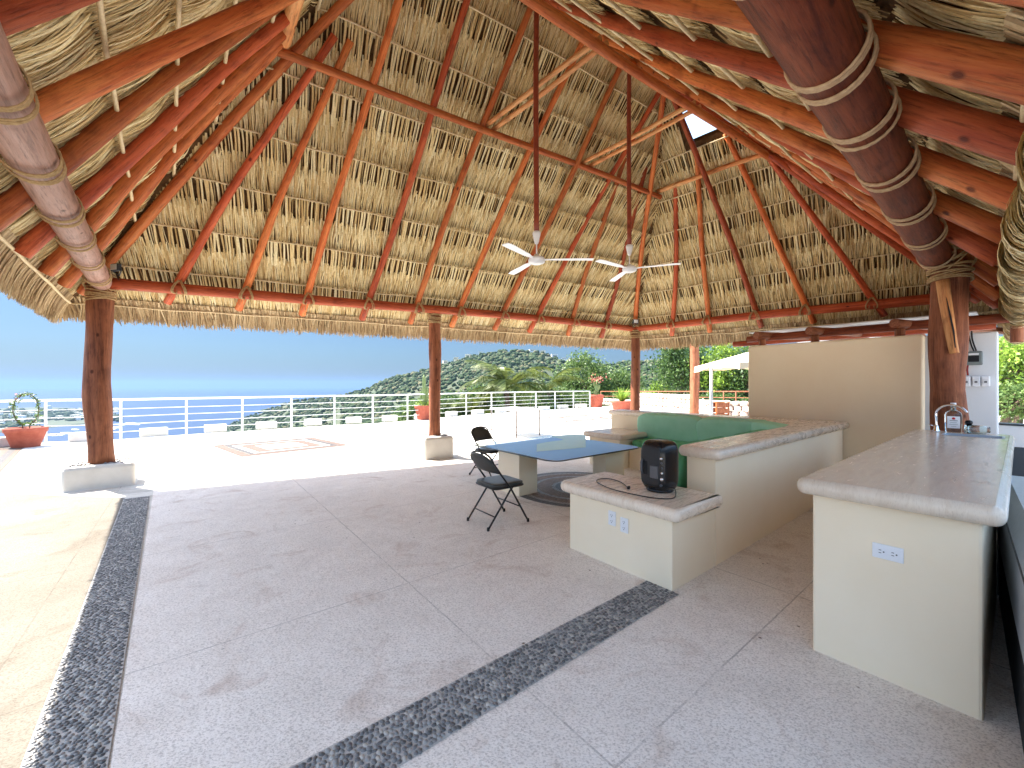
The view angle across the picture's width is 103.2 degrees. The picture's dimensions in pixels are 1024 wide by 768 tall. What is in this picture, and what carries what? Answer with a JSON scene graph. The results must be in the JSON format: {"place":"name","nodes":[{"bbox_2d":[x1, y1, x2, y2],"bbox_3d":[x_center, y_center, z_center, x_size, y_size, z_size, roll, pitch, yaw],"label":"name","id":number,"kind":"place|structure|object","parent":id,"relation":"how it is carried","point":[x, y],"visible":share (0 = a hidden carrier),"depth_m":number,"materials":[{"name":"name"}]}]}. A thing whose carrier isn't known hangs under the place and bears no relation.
{"place":"outdoors","nodes":[
{"label":"outdoors","id":0,"kind":"place"},
{"bbox_2d":[0,407,84,432],"bbox_3d":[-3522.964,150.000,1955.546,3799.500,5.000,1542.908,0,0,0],"label":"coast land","id":1,"kind":"structure","parent":0,"point":[52,423],"depth_m":1639.78,"materials":[{"name":"white"}]},
{"bbox_2d":[0,408,122,427],"bbox_3d":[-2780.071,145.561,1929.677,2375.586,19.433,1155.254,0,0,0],"label":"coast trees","id":2,"kind":"object","parent":1,"relation":"on","point":[50,416],"visible":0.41,"depth_m":1815.85,"materials":[{"name":"green plant"}]},
{"bbox_2d":[0,493,124,767],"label":"side floor","id":3,"kind":"structure","parent":0,"point":[52,547],"depth_m":3.00,"materials":[{"name":"beige stone"}]},
{"bbox_2d":[0,387,369,441],"bbox_3d":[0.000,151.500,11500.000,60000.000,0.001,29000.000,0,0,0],"label":"sea","id":4,"kind":"structure","parent":0,"point":[216,405],"depth_m":3515.43,"materials":[{"name":"blue liquid"}]},
{"bbox_2d":[49,423,139,435],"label":"surf","id":5,"kind":"structure","parent":4,"relation":"attached to","point":[78,429],"depth_m":1378.56,"materials":[{"name":"white liquid"}]},
{"bbox_2d":[229,353,707,431],"bbox_3d":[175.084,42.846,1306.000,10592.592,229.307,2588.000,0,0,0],"label":"hills","id":6,"kind":"structure","parent":0,"point":[338,414],"depth_m":770.10,"materials":[{"name":"green plant"}]},
{"bbox_2d":[390,398,442,421],"bbox_3d":[-6.188,3.804,26.890,4.261,6.015,3.900,0,0,0],"label":"bush","id":7,"kind":"object","parent":6,"relation":"on","point":[402,410],"visible":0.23,"depth_m":26.39,"materials":[{"name":"green plant"}]},
{"bbox_2d":[440,389,486,417],"bbox_3d":[-3.981,3.521,27.849,4.271,6.582,5.051,0,0,-26],"label":"bush","id":8,"kind":"object","parent":6,"relation":"on","point":[452,397],"visible":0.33,"depth_m":27.13,"materials":[{"name":"green plant"}]},
{"bbox_2d":[440,394,495,416],"bbox_3d":[-2.719,3.433,25.776,4.300,5.765,4.103,0,0,0],"label":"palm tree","id":9,"kind":"object","parent":6,"relation":"on","point":[474,400],"visible":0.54,"depth_m":25.55,"materials":[{"name":"green plant"}]},
{"bbox_2d":[460,383,502,413],"bbox_3d":[-2.460,3.251,29.962,3.786,7.112,4.162,0,0,-35],"label":"bush","id":10,"kind":"object","parent":6,"relation":"on","point":[493,399],"visible":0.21,"depth_m":29.43,"materials":[{"name":"green plant"}]},
{"bbox_2d":[458,359,553,411],"bbox_3d":[-0.444,2.294,26.965,6.362,8.036,6.609,0,0,0],"label":"palm tree","id":11,"kind":"object","parent":6,"relation":"on","point":[502,382],"visible":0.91,"depth_m":26.26,"materials":[{"name":"green plant"}]},
{"bbox_2d":[495,379,561,411],"bbox_3d":[1.123,3.075,31.866,6.346,7.462,6.526,0,0,0],"label":"bush","id":12,"kind":"object","parent":6,"relation":"on","point":[545,403],"visible":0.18,"depth_m":31.28,"materials":[{"name":"green plant"}]},
{"bbox_2d":[526,368,583,407],"bbox_3d":[3.067,2.469,33.172,5.597,7.687,5.508,0,0,0],"label":"palm tree","id":13,"kind":"object","parent":6,"relation":"on","point":[557,380],"visible":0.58,"depth_m":32.22,"materials":[{"name":"green plant"}]},
{"bbox_2d":[541,382,578,408],"bbox_3d":[3.743,3.276,34.735,5.084,7.064,4.726,0,0,0],"label":"bush","id":14,"kind":"object","parent":6,"relation":"on","point":[564,400],"visible":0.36,"depth_m":34.27,"materials":[{"name":"green plant"}]},
{"bbox_2d":[567,386,597,407],"bbox_3d":[6.217,3.335,35.856,5.228,6.945,4.758,0,0,28],"label":"bush","id":15,"kind":"object","parent":6,"relation":"on","point":[583,398],"visible":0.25,"depth_m":35.75,"materials":[{"name":"green plant"}]},
{"bbox_2d":[548,347,623,397],"bbox_3d":[7.111,1.012,39.918,7.429,11.596,6.438,0,0,41],"label":"broadleaf tree","id":16,"kind":"object","parent":6,"relation":"on","point":[587,382],"visible":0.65,"depth_m":39.21,"materials":[{"name":"green plant"}]},
{"bbox_2d":[598,388,630,406],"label":"bush","id":17,"kind":"object","parent":6,"relation":"on","point":[613,394],"visible":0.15,"depth_m":37.51,"materials":[{"name":"green plant"}]},
{"bbox_2d":[213,338,1019,432],"bbox_3d":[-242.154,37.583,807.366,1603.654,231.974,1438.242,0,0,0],"label":"forest","id":18,"kind":"object","parent":6,"relation":"on","point":[502,357],"visible":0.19,"depth_m":750.76,"materials":[{"name":"green plant"}]},
{"bbox_2d":[593,362,649,394],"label":"broadleaf tree","id":19,"kind":"object","parent":6,"relation":"on","point":[624,383],"visible":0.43,"depth_m":40.98,"materials":[{"name":"green plant"}]},
{"bbox_2d":[640,378,672,393],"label":"bush","id":20,"kind":"object","parent":6,"relation":"on","point":[652,388],"visible":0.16,"depth_m":35.57,"materials":[{"name":"green plant"}]},
{"bbox_2d":[0,111,1003,387],"label":"sky","id":21,"kind":"structure","parent":0,"point":[35,351],"materials":[{"name":"blue"}]},
{"bbox_2d":[0,406,1023,767],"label":"terrace paving","id":22,"kind":"structure","parent":0,"point":[168,462],"depth_m":8.88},
{"bbox_2d":[0,437,9,446],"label":"stone block","id":23,"kind":"structure","parent":22,"relation":"on","point":[4,442],"depth_m":9.78,"materials":[{"name":"white stone"}]},
{"bbox_2d":[0,447,22,471],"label":"terrace inlay","id":24,"kind":"object","parent":22,"relation":"on","point":[8,455],"visible":0.82,"depth_m":8.71,"materials":[{"name":"beige stone"}]},
{"bbox_2d":[2,392,48,447],"bbox_3d":[-11.797,0.825,9.846,0.742,1.351,0.734,0,0,-9],"label":"potted plant","id":25,"kind":"object","parent":22,"relation":"on","point":[25,437],"visible":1,"depth_m":9.77,"materials":[{"name":"green plant"}]},
{"bbox_2d":[68,432,86,441],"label":"stone block","id":26,"kind":"structure","parent":22,"relation":"on","point":[77,437],"depth_m":10.71,"materials":[{"name":"white stone"}]},
{"bbox_2d":[20,495,149,767],"bbox_3d":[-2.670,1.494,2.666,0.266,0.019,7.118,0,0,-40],"label":"pebble border","id":27,"kind":"object","parent":22,"relation":"on","point":[131,511],"visible":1,"depth_m":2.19,"materials":[{"name":"grey gravel"}]},
{"bbox_2d":[60,273,137,492],"bbox_3d":[-6.133,-0.087,6.061,0.784,3.173,0.544,0,0,-40],"label":"wooden post","id":28,"kind":"object","parent":22,"relation":"on","point":[102,467],"visible":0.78,"depth_m":5.94,"materials":[{"name":"brown wood"}]},
{"bbox_2d":[110,263,121,279],"bbox_3d":[-5.753,-1.648,5.890,0.181,0.218,0.106,0,0,37],"label":"floodlight","id":29,"kind":"object","parent":28,"relation":"attached to","point":[116,267],"visible":1,"depth_m":5.86,"materials":[{"name":"grey metal"}]},
{"bbox_2d":[0,0,1023,351],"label":"palapa roof","id":30,"kind":"structure","parent":28,"relation":"on","point":[336,166],"depth_m":5.74,"materials":[{"name":"beige plant"}]},
{"bbox_2d":[502,11,593,274],"bbox_3d":[0.485,-3.379,5.495,1.217,3.503,1.364,0,0,0],"label":"ceiling fan","id":31,"kind":"object","parent":30,"relation":"hanging from","point":[536,259],"visible":0.96,"depth_m":5.45,"materials":[{"name":"white plastic"}]},
{"bbox_2d":[595,73,680,281],"bbox_3d":[1.927,-3.467,6.644,1.356,3.326,1.258,0,0,0],"label":"ceiling fan","id":32,"kind":"object","parent":30,"relation":"hanging from","point":[629,268],"visible":0.97,"depth_m":6.48,"materials":[{"name":"white plastic"}]},
{"bbox_2d":[139,427,167,436],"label":"stone block","id":33,"kind":"structure","parent":22,"relation":"on","point":[151,432],"depth_m":11.84,"materials":[{"name":"white stone"}]},
{"bbox_2d":[204,424,226,432],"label":"stone block","id":34,"kind":"structure","parent":22,"relation":"on","point":[221,428],"depth_m":12.90,"materials":[{"name":"white stone"}]},
{"bbox_2d":[256,421,276,428],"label":"stone block","id":35,"kind":"structure","parent":22,"relation":"on","point":[273,424],"depth_m":13.89,"materials":[{"name":"white stone"}]},
{"bbox_2d":[211,437,347,456],"bbox_3d":[-5.731,1.493,10.056,2.463,0.003,2.390,0,0,43],"label":"terrace inlay","id":36,"kind":"object","parent":22,"relation":"on","point":[251,446],"visible":1,"depth_m":9.85,"materials":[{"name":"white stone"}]},
{"bbox_2d":[0,391,589,442],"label":"terrace railing","id":37,"kind":"object","parent":22,"relation":"on","point":[120,416],"visible":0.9,"depth_m":13.00,"materials":[{"name":"white metal"}]},
{"bbox_2d":[304,418,321,425],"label":"stone block","id":38,"kind":"structure","parent":22,"relation":"on","point":[309,422],"depth_m":15.03,"materials":[{"name":"white stone"}]},
{"bbox_2d":[346,417,361,423],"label":"stone block","id":39,"kind":"structure","parent":22,"relation":"on","point":[349,420],"depth_m":15.85,"materials":[{"name":"white stone"}]},
{"bbox_2d":[382,415,397,421],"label":"stone block","id":40,"kind":"structure","parent":22,"relation":"on","point":[391,418],"depth_m":16.73,"materials":[{"name":"white stone"}]},
{"bbox_2d":[414,375,428,419],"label":"potted plant","id":41,"kind":"object","parent":22,"relation":"on","point":[422,410],"visible":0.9,"depth_m":17.49,"materials":[{"name":"green plant"}]},
{"bbox_2d":[417,304,453,459],"bbox_3d":[-1.614,-0.091,8.486,0.644,3.182,0.604,0,0,-30],"label":"wooden post","id":42,"kind":"object","parent":22,"relation":"on","point":[435,443],"visible":0.89,"depth_m":8.37,"materials":[{"name":"brown wood"}]},
{"bbox_2d":[445,411,457,416],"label":"stone block","id":43,"kind":"structure","parent":22,"relation":"on","point":[453,413],"depth_m":19.26,"materials":[{"name":"white stone"}]},
{"bbox_2d":[471,409,483,414],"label":"stone block","id":44,"kind":"structure","parent":22,"relation":"on","point":[481,411],"depth_m":20.54,"materials":[{"name":"white stone"}]},
{"bbox_2d":[495,410,505,412],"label":"stone block","id":45,"kind":"structure","parent":22,"relation":"on","point":[499,411],"depth_m":21.81,"materials":[{"name":"white stone"}]},
{"bbox_2d":[490,407,540,437],"bbox_3d":[0.095,1.100,12.250,1.024,0.800,1.352,0,0,-39],"label":"folding table","id":46,"kind":"object","parent":22,"relation":"on","point":[514,409],"visible":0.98,"depth_m":12.09,"materials":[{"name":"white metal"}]},
{"bbox_2d":[539,406,549,410],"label":"stone block","id":47,"kind":"structure","parent":22,"relation":"on","point":[545,408],"depth_m":23.93,"materials":[{"name":"white stone"}]},
{"bbox_2d":[557,405,567,408],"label":"stone block","id":48,"kind":"structure","parent":22,"relation":"on","point":[561,407],"depth_m":25.61,"materials":[{"name":"white stone"}]},
{"bbox_2d":[575,404,586,407],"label":"stone block","id":49,"kind":"structure","parent":22,"relation":"on","point":[580,405],"depth_m":26.79,"materials":[{"name":"white stone"}]},
{"bbox_2d":[590,373,606,406],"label":"potted plant","id":50,"kind":"object","parent":22,"relation":"on","point":[596,399],"visible":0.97,"depth_m":27.17,"materials":[{"name":"ceramic"}]},
{"bbox_2d":[602,398,629,405],"bbox_3d":[7.654,1.263,29.138,0.861,0.531,4.024,0,0,-23],"label":"rock border","id":51,"kind":"object","parent":22,"relation":"on","point":[606,401],"visible":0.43,"depth_m":29.78,"materials":[{"name":"stone"}]},
{"bbox_2d":[611,388,630,409],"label":"potted plant","id":52,"kind":"object","parent":22,"relation":"on","point":[621,403],"visible":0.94,"depth_m":23.73,"materials":[{"name":"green plant"}]},
{"bbox_2d":[629,322,640,409],"bbox_3d":[3.340,-0.104,11.000,0.624,3.209,0.624,0,0,-20],"label":"wooden post","id":53,"kind":"object","parent":22,"relation":"on","point":[635,336],"visible":0.57,"depth_m":10.88,"materials":[{"name":"brown wood"}]},
{"bbox_2d":[632,319,637,327],"bbox_3d":[3.269,-1.629,10.757,0.181,0.218,0.106,0,0,7],"label":"floodlight","id":54,"kind":"object","parent":53,"relation":"attached to","point":[634,321],"visible":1,"depth_m":10.74,"materials":[{"name":"grey metal"}]},
{"bbox_2d":[600,391,748,400],"bbox_3d":[11.038,0.924,28.460,0.386,1.151,11.930,0,0,-40],"label":"brown railing","id":55,"kind":"object","parent":22,"relation":"on","point":[735,397],"visible":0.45,"depth_m":26.28,"materials":[{"name":"brown wood"}]},
{"bbox_2d":[640,346,713,398],"bbox_3d":[14.339,0.328,33.939,6.738,12.959,7.113,0,0,37],"label":"broadleaf tree","id":56,"kind":"object","parent":22,"relation":"on","point":[669,367],"visible":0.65,"depth_m":32.86,"materials":[{"name":"green plant"}]},
{"bbox_2d":[640,393,748,415],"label":"stone wall","id":57,"kind":"structure","parent":22,"relation":"on","point":[673,402],"depth_m":22.91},
{"bbox_2d":[689,346,699,413],"bbox_3d":[7.193,-0.100,15.986,0.357,3.200,0.382,0,0,0],"label":"pergola post","id":58,"kind":"object","parent":22,"relation":"on","point":[694,383],"visible":0.77,"depth_m":15.84,"materials":[{"name":"brown wood"}]},
{"bbox_2d":[699,399,713,413],"bbox_3d":[8.057,1.038,17.037,0.520,0.925,0.600,0,0,-20],"label":"garden chair","id":59,"kind":"object","parent":22,"relation":"on","point":[704,410],"visible":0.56,"depth_m":17.29,"materials":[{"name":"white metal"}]},
{"bbox_2d":[674,342,748,396],"bbox_3d":[16.685,0.660,32.239,7.239,12.297,6.713,0,0,-11],"label":"broadleaf tree","id":60,"kind":"object","parent":22,"relation":"on","point":[718,374],"visible":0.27,"depth_m":30.82,"materials":[{"name":"green plant"}]},
{"bbox_2d":[694,352,748,413],"bbox_3d":[7.183,0.227,11.800,2.658,2.546,2.626,0,0,0],"label":"parasol","id":61,"kind":"object","parent":22,"relation":"on","point":[740,361],"visible":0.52,"depth_m":11.93,"materials":[{"name":"fabric"}]},
{"bbox_2d":[713,401,729,414],"bbox_3d":[7.959,1.067,15.500,0.520,0.865,0.460,0,0,0],"label":"wooden crate","id":62,"kind":"object","parent":22,"relation":"on","point":[722,408],"visible":0.53,"depth_m":15.28,"materials":[{"name":"brown wood"}]},
{"bbox_2d":[699,388,748,405],"bbox_3d":[15.420,3.488,30.069,6.761,6.651,6.833,0,0,0],"label":"bush","id":63,"kind":"object","parent":22,"relation":"on","point":[726,394],"visible":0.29,"depth_m":28.93,"materials":[{"name":"green plant"}]},
{"bbox_2d":[702,345,758,398],"bbox_3d":[17.081,1.421,29.921,5.708,10.766,5.482,0,0,20],"label":"broadleaf tree","id":64,"kind":"object","parent":22,"relation":"on","point":[744,377],"visible":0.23,"depth_m":29.59,"materials":[{"name":"green plant"}]},
{"bbox_2d":[999,376,1023,422],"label":"bush","id":65,"kind":"object","parent":22,"relation":"on","point":[1011,403],"visible":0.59,"depth_m":12.30,"materials":[{"name":"green plant"}]},
{"bbox_2d":[999,334,1023,422],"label":"broadleaf tree","id":66,"kind":"object","parent":22,"relation":"on","point":[1008,349],"visible":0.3,"depth_m":13.25,"materials":[{"name":"green plant"}]},
{"bbox_2d":[999,422,1023,446],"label":"white parapet","id":67,"kind":"structure","parent":22,"relation":"on","point":[1015,431],"depth_m":5.66,"materials":[{"name":"paint"}]},
{"bbox_2d":[999,342,1023,420],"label":"broadleaf tree","id":68,"kind":"object","parent":22,"relation":"on","point":[1009,374],"visible":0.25,"depth_m":13.23,"materials":[{"name":"green plant"}]},
{"bbox_2d":[110,457,1023,767],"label":"patio floor","id":69,"kind":"structure","parent":0,"point":[284,623],"depth_m":2.31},
{"bbox_2d":[469,426,497,475],"bbox_3d":[-0.382,1.098,6.759,0.548,0.796,0.474,0,0,38],"label":"folding chair","id":70,"kind":"object","parent":69,"relation":"on","point":[479,433],"visible":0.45,"depth_m":6.80,"materials":[{"name":"black metal"}]},
{"bbox_2d":[289,580,678,767],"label":"pebble border","id":71,"kind":"object","parent":69,"relation":"on","point":[439,735],"visible":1,"depth_m":1.98,"materials":[{"name":"grey gravel"}]},
{"bbox_2d":[467,450,528,531],"bbox_3d":[-0.165,1.098,4.463,0.548,0.796,0.474,0,0,-37],"label":"folding chair","id":72,"kind":"object","parent":69,"relation":"on","point":[492,483],"visible":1,"depth_m":4.34,"materials":[{"name":"black metal"}]},
{"bbox_2d":[521,472,592,506],"bbox_3d":[1.006,1.494,5.950,2.060,0.001,2.060,0,0,0],"label":"round mosaic","id":73,"kind":"object","parent":69,"relation":"on","point":[550,490],"visible":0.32,"depth_m":5.80},
{"bbox_2d":[474,434,638,495],"bbox_3d":[0.787,1.198,6.165,2.220,0.603,1.844,0,0,-39],"label":"glass table","id":74,"kind":"object","parent":73,"relation":"on","point":[517,458],"visible":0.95,"depth_m":5.74,"materials":[{"name":"blue glass"}]},
{"bbox_2d":[561,409,849,590],"bbox_3d":[1.748,1.021,5.790,4.660,0.998,3.915,0,0,-39],"label":"masonry bench","id":75,"kind":"object","parent":69,"relation":"on","point":[739,493],"visible":0.87,"depth_m":3.53,"materials":[{"name":"beige paint"}]},
{"bbox_2d":[596,478,675,498],"bbox_3d":[1.009,0.854,3.413,0.759,0.037,0.344,0,0,45],"label":"power cable","id":76,"kind":"object","parent":75,"relation":"on","point":[628,487],"visible":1,"depth_m":3.30,"materials":[{"name":"black rubber"}]},
{"bbox_2d":[632,438,685,447],"bbox_3d":[2.959,1.040,6.740,0.662,0.152,1.894,0,0,-39],"label":"seat cushion","id":77,"kind":"object","parent":75,"relation":"on","point":[638,442],"visible":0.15,"depth_m":7.14,"materials":[{"name":"green fabric"}]},
{"bbox_2d":[637,413,701,441],"bbox_3d":[2.819,0.766,7.270,0.242,0.507,1.207,-10,6,-38],"label":"back cushion","id":78,"kind":"object","parent":77,"relation":"on","point":[673,426],"visible":0.67,"depth_m":7.14,"materials":[{"name":"green fabric"}]},
{"bbox_2d":[696,417,766,439],"bbox_3d":[3.516,0.766,6.365,0.242,0.484,1.195,-10,6,-38],"label":"back cushion","id":79,"kind":"object","parent":77,"relation":"on","point":[709,427],"visible":0.49,"depth_m":6.42,"materials":[{"name":"green fabric"}]},
{"bbox_2d":[640,439,678,492],"bbox_3d":[1.219,0.665,3.369,0.266,0.420,0.260,0,0,-35],"label":"portable speaker","id":80,"kind":"object","parent":75,"relation":"on","point":[659,465],"visible":1,"depth_m":3.28},
{"bbox_2d":[749,334,924,459],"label":"plaster wall","id":81,"kind":"structure","parent":69,"relation":"on","point":[871,391],"depth_m":5.75,"materials":[{"name":"beige paint"}]},
{"bbox_2d":[732,311,1023,346],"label":"log pergola","id":82,"kind":"object","parent":81,"relation":"on","point":[911,326],"visible":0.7,"depth_m":6.13,"materials":[{"name":"brown wood"}]},
{"bbox_2d":[797,404,1023,720],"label":"bar counter","id":83,"kind":"object","parent":69,"relation":"on","point":[905,566],"visible":0.98,"depth_m":2.05,"materials":[{"name":"beige paint"}]},
{"bbox_2d":[944,403,961,432],"bbox_3d":[4.855,0.355,4.461,0.111,0.323,0.134,0,0,-45],"label":"glass bottle","id":84,"kind":"object","parent":83,"relation":"on","point":[953,418],"visible":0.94,"depth_m":4.43,"materials":[{"name":"white"}]},
{"bbox_2d":[963,425,990,433],"bbox_3d":[4.934,0.472,4.304,0.180,0.090,0.090,0,0,36],"label":"glass jar","id":85,"kind":"object","parent":83,"relation":"on","point":[977,429],"visible":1,"depth_m":4.28,"materials":[{"name":"white"}]},
{"bbox_2d":[965,420,972,424],"bbox_3d":[4.913,0.405,4.360,0.075,0.055,0.060,0,0,-39],"label":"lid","id":86,"kind":"object","parent":85,"relation":"on","point":[968,422],"visible":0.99,"depth_m":4.34,"materials":[{"name":"black plastic"}]},
{"bbox_2d":[924,244,977,431],"bbox_3d":[5.116,-0.065,4.774,0.467,3.197,0.441,0,0,0],"label":"wooden post","id":87,"kind":"object","parent":69,"relation":"on","point":[948,284],"visible":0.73,"depth_m":4.65,"materials":[{"name":"brown wood"}]},
{"bbox_2d":[925,331,998,433],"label":"meter wall","id":88,"kind":"structure","parent":69,"relation":"on","point":[983,405],"depth_m":4.97,"materials":[{"name":"white paint"}]},
{"bbox_2d":[966,376,970,385],"bbox_3d":[5.668,-0.045,5.057,0.050,0.124,0.068,0,0,-39],"label":"wall socket","id":89,"kind":"object","parent":88,"relation":"attached to","point":[968,380],"depth_m":5.03,"materials":[{"name":"white plastic"}]},
{"bbox_2d":[966,331,982,374],"bbox_3d":[5.696,-0.395,5.002,0.076,0.552,0.144,0,0,-39],"label":"breaker box","id":90,"kind":"object","parent":88,"relation":"attached to","point":[975,356],"visible":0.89,"depth_m":4.99,"materials":[{"name":"grey metal"}]},
{"bbox_2d":[968,356,978,361],"bbox_3d":[5.670,-0.323,4.981,0.005,0.075,0.090,0,0,-39],"label":"window","id":91,"kind":"structure","parent":90,"relation":"in","point":[970,358],"depth_m":4.98,"materials":[{"name":"black"}]},
{"bbox_2d":[972,376,979,385],"bbox_3d":[5.717,-0.045,4.996,0.050,0.124,0.068,0,0,-39],"label":"wall socket","id":92,"kind":"object","parent":88,"relation":"attached to","point":[975,380],"depth_m":4.98,"materials":[{"name":"white plastic"}]},
{"bbox_2d":[981,376,989,385],"bbox_3d":[5.765,-0.045,4.935,0.050,0.124,0.068,0,0,-39],"label":"wall socket","id":93,"kind":"object","parent":88,"relation":"attached to","point":[985,380],"depth_m":4.92,"materials":[{"name":"white plastic"}]},
{"bbox_2d":[997,475,1023,752],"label":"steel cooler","id":94,"kind":"object","parent":69,"relation":"on","point":[1010,535],"visible":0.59,"depth_m":1.99,"materials":[{"name":"black"}]},
{"bbox_3d":[2.959,1.040,5.182,1.404,0.152,0.645,0,0,-39],"label":"seat cushion","id":95,"kind":"object","parent":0,"visible":0},
{"bbox_2d":[733,429,765,435],"bbox_3d":[2.935,0.808,4.905,1.156,0.504,0.202,0,8,-39],"label":"back cushion","id":96,"kind":"object","parent":95,"relation":"on","point":[750,432],"visible":0.12,"depth_m":4.85,"materials":[{"name":"green fabric"}]},
{"bbox_2d":[751,421,788,430],"bbox_3d":[3.646,0.755,5.626,0.222,0.464,0.959,-8,-1,6],"label":"back cushion","id":97,"kind":"object","parent":95,"relation":"on","point":[767,425],"visible":0.24,"depth_m":5.68,"materials":[{"name":"green fabric"}]},
{"bbox_3d":[1.849,1.040,4.293,1.460,0.152,0.624,0,0,-39],"label":"seat cushion","id":98,"kind":"object","parent":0,"visible":0},
{"bbox_2d":[677,436,723,487],"bbox_3d":[1.974,0.810,4.136,1.315,0.506,0.202,0,8,-39],"label":"back cushion","id":99,"kind":"object","parent":98,"relation":"on","point":[682,479],"visible":0.18,"depth_m":3.69,"materials":[{"name":"green fabric"}]}
]}

